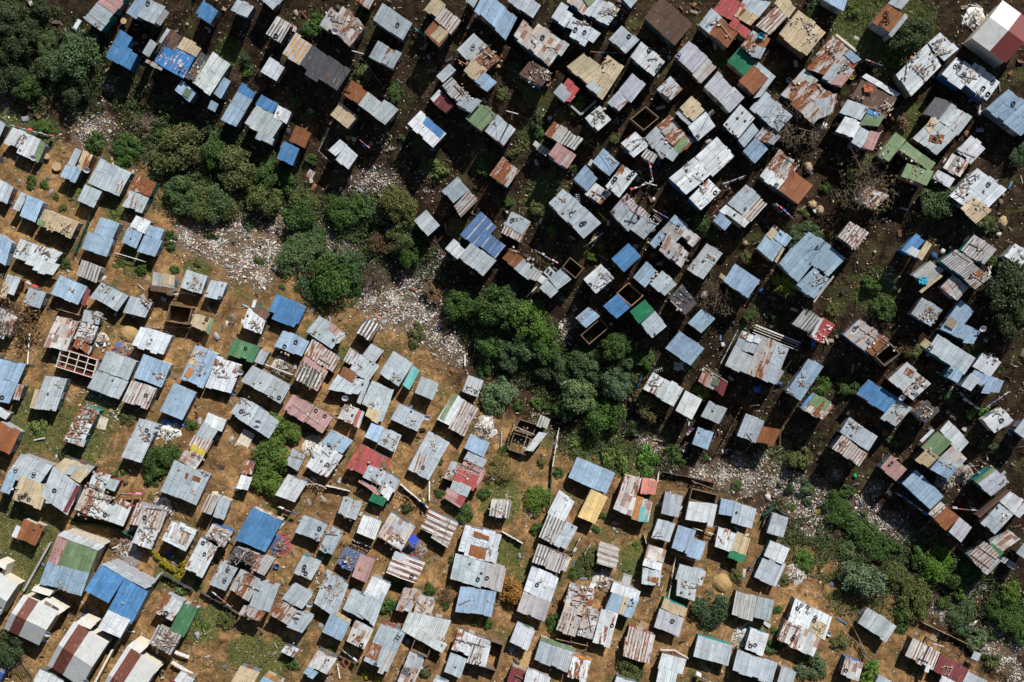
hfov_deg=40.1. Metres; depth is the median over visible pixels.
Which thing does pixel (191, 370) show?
shack
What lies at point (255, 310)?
shack
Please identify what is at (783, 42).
door
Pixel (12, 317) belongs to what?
shack
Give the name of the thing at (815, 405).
shack
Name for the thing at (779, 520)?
shack
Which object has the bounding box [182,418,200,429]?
bush
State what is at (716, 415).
shack
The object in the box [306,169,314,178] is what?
shack
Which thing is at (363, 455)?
shack
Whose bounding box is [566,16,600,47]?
shack
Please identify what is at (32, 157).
satellite dish
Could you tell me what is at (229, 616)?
bush
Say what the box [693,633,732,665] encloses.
shack
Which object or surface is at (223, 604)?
fence
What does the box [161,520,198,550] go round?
shack
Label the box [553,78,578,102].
shack
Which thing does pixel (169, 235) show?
bush
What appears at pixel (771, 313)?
bush
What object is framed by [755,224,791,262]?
shack
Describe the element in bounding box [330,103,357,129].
shack
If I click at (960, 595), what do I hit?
bush
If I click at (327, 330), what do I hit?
shack
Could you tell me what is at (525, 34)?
shack
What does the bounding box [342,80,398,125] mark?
shack
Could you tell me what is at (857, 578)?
tree
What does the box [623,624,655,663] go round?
shack
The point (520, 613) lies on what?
bush
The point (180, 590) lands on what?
bush
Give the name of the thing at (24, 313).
leafless tree
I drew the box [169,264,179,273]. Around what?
bush
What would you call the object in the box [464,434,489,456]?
shack
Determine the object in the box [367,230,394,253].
leafless tree
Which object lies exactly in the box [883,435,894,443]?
bush
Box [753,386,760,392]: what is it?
tarpaulin
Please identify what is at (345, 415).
shack
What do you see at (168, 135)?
tree
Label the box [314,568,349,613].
shack
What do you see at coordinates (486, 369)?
bush
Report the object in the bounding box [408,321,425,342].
bush
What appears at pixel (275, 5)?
shack
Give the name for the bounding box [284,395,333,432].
shack
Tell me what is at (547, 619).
bush
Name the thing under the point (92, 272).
shack
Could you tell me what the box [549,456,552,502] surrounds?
fence
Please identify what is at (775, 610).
bush
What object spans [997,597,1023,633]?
bush
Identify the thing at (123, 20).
cable drum
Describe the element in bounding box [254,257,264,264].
bush
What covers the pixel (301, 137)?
shack
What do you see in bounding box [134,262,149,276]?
bush
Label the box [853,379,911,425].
shack
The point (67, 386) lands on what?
door
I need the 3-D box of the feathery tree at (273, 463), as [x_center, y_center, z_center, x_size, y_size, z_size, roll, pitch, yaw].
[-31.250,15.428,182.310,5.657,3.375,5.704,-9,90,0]
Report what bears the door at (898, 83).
in the shack at (913, 83)
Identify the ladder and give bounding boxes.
[155,35,170,54]
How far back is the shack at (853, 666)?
183.72 m
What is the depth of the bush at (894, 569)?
187.23 m
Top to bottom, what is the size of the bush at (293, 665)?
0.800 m
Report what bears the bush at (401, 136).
on the ground at (252, 44)
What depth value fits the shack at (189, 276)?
184.20 m
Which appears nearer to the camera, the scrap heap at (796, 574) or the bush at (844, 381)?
the bush at (844, 381)
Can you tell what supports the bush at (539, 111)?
on the ground at (252, 44)
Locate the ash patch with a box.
[120,548,142,566]
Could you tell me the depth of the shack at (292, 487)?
180.90 m
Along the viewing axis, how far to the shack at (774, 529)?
185.97 m
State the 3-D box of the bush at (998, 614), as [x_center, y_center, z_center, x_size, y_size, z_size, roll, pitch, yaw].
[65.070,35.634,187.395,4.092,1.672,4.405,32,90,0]
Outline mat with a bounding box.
[945,317,956,328]
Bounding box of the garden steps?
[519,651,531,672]
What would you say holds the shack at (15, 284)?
on the ground at (252, 44)
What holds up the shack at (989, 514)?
on the ground at (252, 44)
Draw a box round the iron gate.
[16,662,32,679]
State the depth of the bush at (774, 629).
185.51 m
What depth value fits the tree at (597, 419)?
186.06 m
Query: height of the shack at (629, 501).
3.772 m
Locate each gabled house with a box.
[0,556,24,615]
[4,584,71,644]
[48,613,113,681]
[105,636,164,681]
[963,0,1023,67]
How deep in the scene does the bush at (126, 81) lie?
187.10 m
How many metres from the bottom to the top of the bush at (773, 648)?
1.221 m
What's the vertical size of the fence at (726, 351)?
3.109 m
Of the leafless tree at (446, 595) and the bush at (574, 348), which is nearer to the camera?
the leafless tree at (446, 595)
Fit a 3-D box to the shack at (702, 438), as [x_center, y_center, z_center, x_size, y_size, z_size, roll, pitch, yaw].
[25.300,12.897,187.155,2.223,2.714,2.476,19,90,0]
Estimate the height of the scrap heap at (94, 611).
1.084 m
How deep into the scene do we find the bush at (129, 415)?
181.78 m
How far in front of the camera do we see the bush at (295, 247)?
186.55 m
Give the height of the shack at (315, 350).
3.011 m
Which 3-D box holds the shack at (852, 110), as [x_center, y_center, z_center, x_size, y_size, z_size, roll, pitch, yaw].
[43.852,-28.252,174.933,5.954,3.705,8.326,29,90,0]
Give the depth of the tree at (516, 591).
182.80 m
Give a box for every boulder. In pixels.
[765,493,770,499]
[804,161,812,172]
[807,201,817,208]
[816,205,823,215]
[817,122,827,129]
[996,215,1007,229]
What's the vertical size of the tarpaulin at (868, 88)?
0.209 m
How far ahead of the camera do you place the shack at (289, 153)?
184.34 m
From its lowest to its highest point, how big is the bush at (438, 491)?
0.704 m
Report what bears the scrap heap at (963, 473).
on the ground at (252, 44)
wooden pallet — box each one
[638,621,646,628]
[930,630,940,641]
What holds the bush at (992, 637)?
on the ground at (252, 44)
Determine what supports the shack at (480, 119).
on the ground at (252, 44)
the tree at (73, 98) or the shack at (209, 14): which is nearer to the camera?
the shack at (209, 14)
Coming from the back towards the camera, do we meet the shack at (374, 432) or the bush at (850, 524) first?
the bush at (850, 524)
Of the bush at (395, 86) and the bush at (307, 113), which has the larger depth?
the bush at (307, 113)
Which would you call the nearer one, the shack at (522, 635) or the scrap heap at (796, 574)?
the shack at (522, 635)
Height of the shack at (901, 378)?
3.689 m
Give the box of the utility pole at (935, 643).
[925,636,943,646]
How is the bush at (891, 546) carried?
on the ground at (252, 44)
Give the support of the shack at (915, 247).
on the ground at (252, 44)
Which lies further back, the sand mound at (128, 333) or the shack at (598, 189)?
the sand mound at (128, 333)
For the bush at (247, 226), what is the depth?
188.07 m
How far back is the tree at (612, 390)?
185.05 m
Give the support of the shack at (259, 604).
on the ground at (252, 44)
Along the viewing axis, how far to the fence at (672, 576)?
185.43 m
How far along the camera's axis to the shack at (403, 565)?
181.12 m
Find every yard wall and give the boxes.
[22,542,52,590]
[94,648,115,681]
[113,633,124,648]
[149,572,163,588]
[568,103,580,115]
[580,100,596,115]
[834,34,856,52]
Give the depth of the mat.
177.78 m
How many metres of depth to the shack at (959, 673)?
185.85 m
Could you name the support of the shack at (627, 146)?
on the ground at (252, 44)
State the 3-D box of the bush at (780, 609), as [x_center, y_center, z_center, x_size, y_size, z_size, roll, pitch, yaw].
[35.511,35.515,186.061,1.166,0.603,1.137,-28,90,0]
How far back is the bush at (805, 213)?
178.05 m
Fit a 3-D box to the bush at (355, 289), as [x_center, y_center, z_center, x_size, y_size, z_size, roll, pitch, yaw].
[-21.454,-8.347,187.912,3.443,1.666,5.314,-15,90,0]
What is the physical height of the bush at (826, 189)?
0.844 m
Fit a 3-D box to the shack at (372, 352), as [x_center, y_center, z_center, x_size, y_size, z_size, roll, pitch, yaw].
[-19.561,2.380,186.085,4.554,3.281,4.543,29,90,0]
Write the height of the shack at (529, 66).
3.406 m
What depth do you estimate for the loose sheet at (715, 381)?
183.33 m
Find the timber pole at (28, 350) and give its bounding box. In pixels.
[27,333,29,363]
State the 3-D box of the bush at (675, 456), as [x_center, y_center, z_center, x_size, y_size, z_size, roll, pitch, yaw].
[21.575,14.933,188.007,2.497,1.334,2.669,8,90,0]
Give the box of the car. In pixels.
[0,661,11,681]
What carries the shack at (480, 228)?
on the ground at (252, 44)
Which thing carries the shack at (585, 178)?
on the ground at (252, 44)
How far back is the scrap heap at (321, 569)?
181.84 m
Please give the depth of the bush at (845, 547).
187.67 m
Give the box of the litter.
[0,79,1023,681]
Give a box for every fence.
[73,209,94,253]
[117,527,133,537]
[145,325,186,327]
[162,573,193,591]
[200,591,238,614]
[264,364,293,374]
[294,474,319,489]
[326,485,349,491]
[342,539,367,551]
[400,484,427,507]
[502,531,522,543]
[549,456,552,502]
[552,428,558,466]
[556,637,587,645]
[659,648,687,658]
[662,471,715,483]
[668,555,675,597]
[670,551,696,562]
[715,407,741,453]
[720,330,737,363]
[748,546,765,567]
[752,324,800,349]
[761,508,774,525]
[762,506,774,515]
[779,421,786,447]
[841,630,867,661]
[845,614,866,653]
[920,621,982,651]
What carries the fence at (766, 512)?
on the ground at (252, 44)
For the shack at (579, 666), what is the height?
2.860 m
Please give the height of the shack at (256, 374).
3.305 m
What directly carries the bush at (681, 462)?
on the ground at (252, 44)
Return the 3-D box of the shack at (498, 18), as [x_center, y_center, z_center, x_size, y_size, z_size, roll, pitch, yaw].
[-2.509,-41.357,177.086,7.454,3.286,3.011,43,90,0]
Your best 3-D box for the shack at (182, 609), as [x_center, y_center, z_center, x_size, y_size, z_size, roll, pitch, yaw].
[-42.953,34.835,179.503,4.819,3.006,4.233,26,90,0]
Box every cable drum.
[52,162,61,170]
[121,18,126,23]
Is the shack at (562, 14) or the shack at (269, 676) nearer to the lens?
the shack at (562, 14)
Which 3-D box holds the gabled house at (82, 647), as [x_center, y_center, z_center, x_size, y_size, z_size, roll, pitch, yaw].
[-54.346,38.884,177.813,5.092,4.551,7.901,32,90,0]
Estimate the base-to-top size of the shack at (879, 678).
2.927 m
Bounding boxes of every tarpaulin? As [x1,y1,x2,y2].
[162,419,184,426]
[369,495,386,506]
[673,361,683,370]
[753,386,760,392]
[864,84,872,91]
[918,276,927,284]
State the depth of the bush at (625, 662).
182.49 m
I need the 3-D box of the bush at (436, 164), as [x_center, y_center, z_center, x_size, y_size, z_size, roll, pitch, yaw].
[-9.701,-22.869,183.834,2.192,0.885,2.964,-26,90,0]
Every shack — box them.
[0,121,9,137]
[0,180,17,204]
[0,234,16,265]
[0,274,25,298]
[0,308,21,338]
[0,359,30,402]
[0,406,13,419]
[0,421,24,454]
[0,453,84,514]
[4,127,49,162]
[12,192,48,221]
[12,517,47,545]
[13,239,66,274]
[23,287,51,307]
[29,376,72,410]
[33,666,67,681]
[37,209,83,238]
[39,528,110,595]
[44,316,80,350]
[51,275,90,305]
[51,457,97,482]
[60,148,97,182]
[63,404,103,446]
[73,310,105,354]
[74,471,135,525]
[77,185,105,207]
[77,260,105,282]
[82,217,123,256]
[84,0,129,33]
[85,558,154,637]
[87,351,139,398]
[88,158,134,196]
[90,282,129,310]
[106,30,141,73]
[121,418,161,462]
[122,175,159,212]
[122,215,166,256]
[122,380,160,408]
[123,296,155,317]
[126,0,169,26]
[129,501,169,548]
[132,327,175,353]
[134,354,174,387]
[142,28,203,80]
[149,623,181,654]
[150,272,177,295]
[154,591,200,636]
[160,383,198,419]
[160,460,212,504]
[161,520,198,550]
[169,670,197,681]
[175,80,198,103]
[178,412,228,468]
[180,269,209,293]
[180,345,220,387]
[184,522,234,577]
[185,52,232,96]
[191,314,214,334]
[195,1,220,26]
[201,493,233,519]
[204,280,229,299]
[205,356,243,392]
[208,77,231,111]
[209,545,280,621]
[221,83,257,128]
[227,338,270,364]
[230,398,279,437]
[231,0,255,19]
[231,663,261,681]
[235,506,284,551]
[236,459,255,489]
[241,299,271,333]
[241,365,291,403]
[245,95,291,146]
[259,670,284,681]
[260,57,285,82]
[262,0,283,11]
[266,16,291,45]
[269,294,307,326]
[269,581,314,632]
[274,331,310,355]
[275,474,308,501]
[277,141,300,165]
[281,643,298,656]
[282,33,350,92]
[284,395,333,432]
[287,448,305,470]
[289,125,312,148]
[293,553,321,579]
[294,356,328,390]
[295,513,343,554]
[303,647,337,678]
[305,339,340,371]
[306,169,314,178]
[306,316,345,348]
[306,430,352,477]
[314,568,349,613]
[320,6,364,49]
[322,611,350,640]
[328,139,357,169]
[328,367,369,403]
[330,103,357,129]
[337,404,364,427]
[337,546,374,582]
[338,496,361,519]
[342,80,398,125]
[343,574,390,625]
[344,344,383,379]
[346,443,400,505]
[347,618,373,649]
[356,317,379,340]
[356,514,381,539]
[357,0,374,11]
[362,381,393,423]
[364,620,404,673]
[365,422,401,452]
[369,41,401,70]
[373,3,411,42]
[377,511,418,550]
[379,351,419,388]
[386,550,424,582]
[391,404,424,430]
[396,586,434,615]
[397,651,423,681]
[401,609,450,652]
[408,110,445,147]
[408,431,449,479]
[414,210,439,235]
[415,376,438,399]
[420,509,457,546]
[424,0,460,49]
[430,90,453,114]
[433,674,448,681]
[437,64,481,112]
[437,393,478,436]
[442,177,476,216]
[443,451,486,490]
[444,480,470,507]
[444,626,490,677]
[445,212,504,275]
[450,552,505,591]
[455,585,495,616]
[457,33,499,92]
[458,524,501,562]
[462,375,482,396]
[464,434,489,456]
[466,0,516,41]
[466,103,515,146]
[489,498,511,517]
[490,157,519,188]
[501,212,530,242]
[502,248,555,287]
[507,663,550,681]
[508,0,540,20]
[508,415,549,454]
[510,620,534,650]
[514,20,569,68]
[517,564,558,620]
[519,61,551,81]
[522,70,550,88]
[532,543,565,572]
[533,140,549,155]
[534,635,573,672]
[539,514,577,548]
[540,268,570,297]
[545,121,582,169]
[547,490,574,520]
[549,189,600,238]
[552,0,619,30]
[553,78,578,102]
[556,581,599,638]
[561,555,570,571]
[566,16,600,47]
[567,54,623,99]
[567,651,591,681]
[568,456,614,492]
[574,165,597,192]
[575,307,599,326]
[577,489,607,523]
[584,264,613,292]
[585,106,610,132]
[585,183,610,204]
[592,148,619,176]
[593,607,617,647]
[597,541,618,568]
[603,294,630,317]
[605,164,636,197]
[605,580,640,617]
[607,73,645,112]
[609,26,638,55]
[610,193,656,238]
[611,243,640,271]
[613,474,657,521]
[614,673,635,681]
[620,132,657,163]
[622,0,636,10]
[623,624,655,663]
[630,42,664,77]
[630,300,665,337]
[633,261,676,295]
[641,542,666,585]
[643,372,683,405]
[644,0,691,47]
[644,115,693,160]
[649,215,699,267]
[651,518,674,541]
[654,595,687,636]
[655,651,685,681]
[657,76,682,102]
[661,491,682,516]
[665,331,703,364]
[668,137,734,210]
[668,284,696,314]
[671,524,705,559]
[674,41,715,84]
[674,390,701,418]
[674,562,705,600]
[675,96,714,141]
[684,500,716,527]
[686,243,721,278]
[687,309,714,332]
[691,427,713,449]
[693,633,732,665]
[697,0,770,50]
[697,368,727,395]
[700,401,726,423]
[703,71,743,113]
[712,185,766,230]
[713,526,749,562]
[718,498,756,528]
[719,264,759,297]
[722,104,758,147]
[724,331,788,383]
[726,48,755,77]
[730,589,773,621]
[731,646,776,681]
[735,414,780,445]
[737,61,775,100]
[740,30,769,58]
[742,127,780,162]
[743,626,768,655]
[748,91,791,132]
[753,538,788,585]
[755,0,795,36]
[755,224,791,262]
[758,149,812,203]
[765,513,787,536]
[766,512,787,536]
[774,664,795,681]
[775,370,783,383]
[776,10,825,59]
[776,596,831,655]
[777,232,845,302]
[780,69,837,123]
[784,359,823,400]
[789,308,834,342]
[797,392,834,419]
[806,35,860,88]
[820,0,846,14]
[829,417,877,465]
[832,74,899,150]
[835,221,868,249]
[838,654,862,680]
[840,319,888,355]
[850,185,888,208]
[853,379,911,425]
[855,605,895,641]
[867,0,908,41]
[872,672,891,681]
[874,132,934,186]
[876,455,906,480]
[885,362,930,399]
[893,33,958,98]
[897,234,931,259]
[898,469,943,508]
[902,635,939,672]
[907,298,941,325]
[909,97,971,155]
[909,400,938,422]
[910,261,943,292]
[910,420,968,478]
[920,334,974,382]
[924,501,971,541]
[929,136,984,187]
[933,654,986,681]
[936,57,999,103]
[936,300,979,343]
[937,235,996,288]
[938,274,967,299]
[948,168,1006,222]
[956,353,1003,393]
[964,530,1019,574]
[969,466,1008,495]
[970,489,1023,533]
[971,651,980,660]
[977,407,1012,432]
[980,89,1023,136]
[999,244,1023,265]
[1001,557,1017,569]
[1009,419,1023,437]
[1011,542,1023,557]
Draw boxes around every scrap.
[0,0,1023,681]
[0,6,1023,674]
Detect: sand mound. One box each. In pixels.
[120,325,138,342]
[712,573,731,593]
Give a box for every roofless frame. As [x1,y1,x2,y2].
[55,350,102,377]
[166,304,195,324]
[410,639,430,657]
[485,637,503,670]
[562,257,583,278]
[580,318,608,343]
[615,282,642,305]
[629,106,658,132]
[687,487,717,503]
[870,344,899,365]
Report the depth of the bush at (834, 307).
180.73 m
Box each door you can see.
[10,192,15,198]
[10,245,15,251]
[15,439,21,444]
[18,282,24,288]
[22,368,28,374]
[42,299,48,304]
[50,670,60,675]
[64,383,70,389]
[77,173,83,179]
[780,40,787,47]
[828,6,836,12]
[858,607,864,614]
[870,26,878,32]
[895,81,901,88]
[904,640,909,648]
[921,148,930,153]
[962,90,972,95]
[970,542,978,548]
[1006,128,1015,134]
[1012,421,1019,426]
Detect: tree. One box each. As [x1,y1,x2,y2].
[0,1,23,35]
[0,28,17,63]
[0,61,27,95]
[0,295,45,339]
[0,628,24,669]
[4,19,39,59]
[10,72,41,101]
[31,0,49,18]
[35,49,66,81]
[37,29,55,57]
[58,28,101,83]
[60,71,92,106]
[133,110,156,135]
[150,122,206,173]
[163,175,201,216]
[166,174,188,206]
[185,185,216,222]
[196,183,233,223]
[200,134,231,171]
[211,193,238,220]
[217,144,258,191]
[245,182,282,217]
[249,439,290,480]
[250,465,284,497]
[254,156,281,189]
[255,411,288,447]
[275,420,301,444]
[280,195,316,230]
[287,183,320,215]
[309,250,353,303]
[330,248,366,286]
[360,261,390,292]
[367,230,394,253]
[378,183,418,222]
[385,219,417,252]
[393,233,420,267]
[440,585,456,601]
[444,288,472,320]
[461,303,487,325]
[473,283,523,331]
[474,328,510,359]
[484,448,518,479]
[494,340,521,373]
[494,574,529,605]
[505,281,518,301]
[505,298,546,339]
[507,334,547,361]
[529,316,558,346]
[529,336,560,364]
[551,356,575,383]
[552,399,576,422]
[559,372,597,413]
[567,348,600,378]
[585,393,626,435]
[600,365,633,401]
[601,331,633,361]
[606,332,629,354]
[691,589,731,629]
[697,279,741,316]
[757,94,803,153]
[771,93,844,148]
[833,141,902,213]
[836,560,887,600]
[884,17,934,54]
[896,338,917,353]
[918,181,956,219]
[984,257,1023,314]
[995,296,1023,339]
[1009,142,1023,166]
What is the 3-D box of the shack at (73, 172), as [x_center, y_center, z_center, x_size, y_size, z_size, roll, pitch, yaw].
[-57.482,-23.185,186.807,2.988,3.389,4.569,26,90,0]
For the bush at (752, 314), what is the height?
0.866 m
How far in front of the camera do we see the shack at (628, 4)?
173.92 m
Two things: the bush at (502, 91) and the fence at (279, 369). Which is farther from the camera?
the fence at (279, 369)
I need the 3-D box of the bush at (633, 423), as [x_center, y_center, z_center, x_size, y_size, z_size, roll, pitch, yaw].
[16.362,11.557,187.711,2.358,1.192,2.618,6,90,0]
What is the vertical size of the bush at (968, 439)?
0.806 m
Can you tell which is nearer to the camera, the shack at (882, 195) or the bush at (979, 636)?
the shack at (882, 195)
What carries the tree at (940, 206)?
on the ground at (252, 44)
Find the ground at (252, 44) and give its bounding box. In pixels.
[0,0,1023,681]
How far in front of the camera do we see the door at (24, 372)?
181.12 m
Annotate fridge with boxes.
[73,19,82,30]
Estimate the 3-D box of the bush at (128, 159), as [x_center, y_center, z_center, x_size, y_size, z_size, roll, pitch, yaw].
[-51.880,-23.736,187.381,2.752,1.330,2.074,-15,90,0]
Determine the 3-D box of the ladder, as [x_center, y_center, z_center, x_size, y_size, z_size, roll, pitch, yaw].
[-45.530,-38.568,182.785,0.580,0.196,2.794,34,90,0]
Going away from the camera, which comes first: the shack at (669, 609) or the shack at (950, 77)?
the shack at (950, 77)
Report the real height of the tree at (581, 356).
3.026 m
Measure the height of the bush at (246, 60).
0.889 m
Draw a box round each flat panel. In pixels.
[97,416,107,429]
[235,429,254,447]
[621,574,631,584]
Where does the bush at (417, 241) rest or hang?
on the ground at (252, 44)
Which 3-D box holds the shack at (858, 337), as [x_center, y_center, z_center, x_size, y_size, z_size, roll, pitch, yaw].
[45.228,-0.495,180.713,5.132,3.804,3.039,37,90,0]
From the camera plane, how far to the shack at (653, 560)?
183.74 m
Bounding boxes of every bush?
[10,103,17,111]
[26,175,36,189]
[30,409,48,437]
[32,119,56,137]
[40,179,48,188]
[53,192,59,201]
[58,442,76,458]
[59,204,67,212]
[59,258,71,269]
[85,130,105,154]
[106,537,119,547]
[110,131,142,156]
[110,207,120,217]
[112,259,123,268]
[113,90,126,99]
[114,155,132,169]
[119,412,135,424]
[119,462,128,474]
[120,77,130,84]
[128,100,142,108]
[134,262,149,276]
[141,439,183,474]
[142,464,165,486]
[154,126,168,141]
[164,230,177,239]
[164,241,175,249]
[168,577,189,595]
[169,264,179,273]
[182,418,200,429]
[183,120,197,139]
[193,258,201,266]
[193,579,201,589]
[194,610,210,630]
[203,230,218,239]
[207,126,220,138]
[213,389,222,397]
[217,610,235,628]
[223,37,234,46]
[241,52,250,67]
[242,64,253,76]
[243,216,253,231]
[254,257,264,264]
[273,235,317,278]
[275,169,295,195]
[283,227,323,258]
[286,657,296,669]
[289,95,301,104]
[290,661,300,671]
[296,269,331,303]
[299,18,320,38]
[302,12,323,36]
[304,110,315,118]
[304,153,316,165]
[308,230,326,250]
[311,232,327,253]
[314,223,326,238]
[317,301,327,313]
[326,197,348,213]
[326,645,336,652]
[327,191,338,200]
[327,196,358,230]
[341,262,365,296]
[345,234,359,242]
[349,190,374,218]
[352,60,371,83]
[358,6,367,16]
[360,671,368,679]
[367,204,392,226]
[374,675,382,681]
[380,597,398,613]
[387,81,403,102]
[394,197,416,221]
[395,580,405,591]
[398,134,405,141]
[398,504,412,512]
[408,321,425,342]
[408,336,418,349]
[413,237,420,249]
[419,667,431,678]
[423,277,443,304]
[424,581,435,595]
[428,158,449,178]
[433,489,444,498]
[440,602,448,610]
[448,555,454,565]
[456,502,473,521]
[457,505,472,525]
[471,617,477,625]
[475,360,488,372]
[476,157,492,176]
[476,487,491,499]
[478,362,490,379]
[480,376,519,411]
[481,396,504,416]
[482,618,493,628]
[496,87,507,100]
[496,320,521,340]
[496,445,508,455]
[502,599,522,614]
[504,196,514,207]
[506,144,521,156]
[512,400,523,411]
[523,484,552,516]
[529,526,538,535]
[530,116,544,137]
[530,117,547,133]
[530,195,547,213]
[530,396,542,410]
[530,522,543,534]
[531,201,546,215]
[531,361,556,379]
[534,106,545,121]
[537,457,545,469]
[541,401,552,408]
[545,612,555,624]
[547,225,557,237]
[547,612,560,633]
[552,465,565,478]
[566,346,584,370]
[567,163,577,172]
[567,565,581,579]
[568,434,597,455]
[568,448,577,455]
[570,95,585,115]
[574,544,598,578]
[584,398,600,411]
[587,252,597,261]
[589,373,605,389]
[591,525,599,533]
[598,512,607,519]
[600,438,628,474]
[610,134,620,143]
[616,649,643,681]
[622,350,638,369]
[626,418,641,436]
[632,540,641,550]
[633,382,665,423]
[636,443,658,476]
[638,349,654,372]
[656,425,669,434]
[664,442,681,461]
[678,454,686,466]
[691,213,710,231]
[702,453,709,461]
[704,224,717,238]
[720,60,727,66]
[729,568,742,581]
[731,480,741,490]
[740,250,752,264]
[743,309,757,320]
[764,309,777,322]
[764,639,783,653]
[771,626,777,634]
[773,605,779,613]
[775,606,783,612]
[778,573,790,586]
[785,481,794,492]
[786,220,822,247]
[789,446,813,469]
[793,650,827,680]
[794,545,814,570]
[796,477,814,495]
[798,208,809,216]
[799,563,811,571]
[802,498,811,506]
[806,0,820,17]
[811,374,832,395]
[820,179,830,194]
[820,494,851,524]
[825,301,840,315]
[829,484,855,497]
[829,634,850,652]
[837,375,859,394]
[837,510,857,528]
[839,540,855,559]
[845,152,880,184]
[845,519,865,540]
[847,2,859,16]
[852,516,881,554]
[859,509,867,515]
[860,658,879,681]
[861,371,866,378]
[862,275,883,290]
[867,533,895,562]
[871,291,897,322]
[880,537,902,551]
[882,559,914,592]
[883,46,902,68]
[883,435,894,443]
[890,107,908,131]
[893,604,912,626]
[895,622,908,633]
[897,576,935,624]
[903,344,921,360]
[911,542,929,569]
[921,543,953,583]
[937,591,948,608]
[941,389,956,400]
[941,556,974,588]
[946,597,977,628]
[953,621,972,637]
[954,578,968,599]
[960,559,978,580]
[965,404,987,419]
[965,433,974,445]
[965,627,987,652]
[976,215,999,233]
[981,653,999,668]
[982,593,1013,623]
[987,257,997,266]
[987,442,1000,454]
[988,632,997,640]
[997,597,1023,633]
[1000,580,1020,602]
[1011,622,1023,648]
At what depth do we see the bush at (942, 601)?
187.87 m
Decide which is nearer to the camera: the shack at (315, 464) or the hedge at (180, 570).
the hedge at (180, 570)
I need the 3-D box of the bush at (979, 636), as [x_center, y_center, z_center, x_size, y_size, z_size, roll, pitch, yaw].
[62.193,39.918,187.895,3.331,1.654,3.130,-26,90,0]
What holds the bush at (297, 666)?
on the ground at (252, 44)
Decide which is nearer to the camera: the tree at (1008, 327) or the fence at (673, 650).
the tree at (1008, 327)
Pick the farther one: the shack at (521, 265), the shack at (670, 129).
the shack at (521, 265)
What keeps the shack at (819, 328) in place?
on the ground at (252, 44)
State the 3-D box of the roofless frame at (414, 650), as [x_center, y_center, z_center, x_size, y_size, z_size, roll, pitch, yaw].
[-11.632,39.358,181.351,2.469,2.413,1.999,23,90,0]
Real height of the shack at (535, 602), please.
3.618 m
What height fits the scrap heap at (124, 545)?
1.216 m
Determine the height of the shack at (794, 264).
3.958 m
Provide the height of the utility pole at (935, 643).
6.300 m
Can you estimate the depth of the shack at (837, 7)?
171.00 m
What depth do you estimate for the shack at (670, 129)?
175.62 m
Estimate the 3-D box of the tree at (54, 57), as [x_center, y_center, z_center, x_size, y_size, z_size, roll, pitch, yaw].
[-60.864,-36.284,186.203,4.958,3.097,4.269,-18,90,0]
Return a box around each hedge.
[70,517,123,530]
[147,547,166,563]
[159,558,174,572]
[174,560,186,580]
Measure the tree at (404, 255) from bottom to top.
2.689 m
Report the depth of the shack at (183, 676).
177.74 m
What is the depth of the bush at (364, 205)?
186.37 m
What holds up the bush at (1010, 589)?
on the ground at (252, 44)
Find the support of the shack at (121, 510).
on the ground at (252, 44)
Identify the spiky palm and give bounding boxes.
[693,383,710,401]
[770,270,795,293]
[775,276,796,298]
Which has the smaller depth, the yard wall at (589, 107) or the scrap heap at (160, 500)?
the yard wall at (589, 107)
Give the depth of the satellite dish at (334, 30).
178.36 m
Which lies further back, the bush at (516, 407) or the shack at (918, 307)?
the bush at (516, 407)
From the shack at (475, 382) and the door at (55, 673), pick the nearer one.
the door at (55, 673)
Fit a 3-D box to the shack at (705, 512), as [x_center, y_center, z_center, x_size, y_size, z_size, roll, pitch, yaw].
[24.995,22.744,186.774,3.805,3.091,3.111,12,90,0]
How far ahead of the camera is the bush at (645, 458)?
187.84 m
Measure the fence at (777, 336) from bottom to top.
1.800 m
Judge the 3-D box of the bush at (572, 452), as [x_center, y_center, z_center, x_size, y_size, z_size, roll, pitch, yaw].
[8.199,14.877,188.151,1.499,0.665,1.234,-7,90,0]
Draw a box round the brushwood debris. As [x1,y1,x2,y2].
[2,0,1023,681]
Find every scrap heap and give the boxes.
[71,607,103,626]
[93,332,110,351]
[111,340,135,357]
[111,534,136,556]
[153,492,173,515]
[153,497,172,521]
[156,422,181,443]
[268,524,292,556]
[269,350,293,375]
[302,435,321,455]
[310,554,323,576]
[403,537,427,556]
[475,414,494,439]
[475,418,500,438]
[587,566,612,595]
[726,623,753,647]
[782,558,808,589]
[933,475,956,492]
[953,464,973,485]
[961,3,985,31]
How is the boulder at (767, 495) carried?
on the ground at (252, 44)
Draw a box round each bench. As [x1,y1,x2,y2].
[171,661,192,673]
[174,650,189,658]
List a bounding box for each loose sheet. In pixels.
[182,88,191,97]
[603,272,610,280]
[711,378,719,386]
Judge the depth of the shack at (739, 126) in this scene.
174.09 m
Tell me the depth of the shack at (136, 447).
179.63 m
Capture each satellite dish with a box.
[30,155,35,160]
[83,167,89,172]
[332,28,337,33]
[980,326,986,331]
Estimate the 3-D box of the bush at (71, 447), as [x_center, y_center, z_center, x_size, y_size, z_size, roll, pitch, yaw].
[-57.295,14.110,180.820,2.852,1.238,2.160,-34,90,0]
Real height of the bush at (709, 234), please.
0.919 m
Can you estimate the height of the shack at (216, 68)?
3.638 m
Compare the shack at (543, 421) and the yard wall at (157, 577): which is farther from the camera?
the shack at (543, 421)
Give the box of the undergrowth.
[0,0,1023,634]
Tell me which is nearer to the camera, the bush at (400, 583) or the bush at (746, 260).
the bush at (746, 260)
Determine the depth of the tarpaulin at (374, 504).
184.10 m

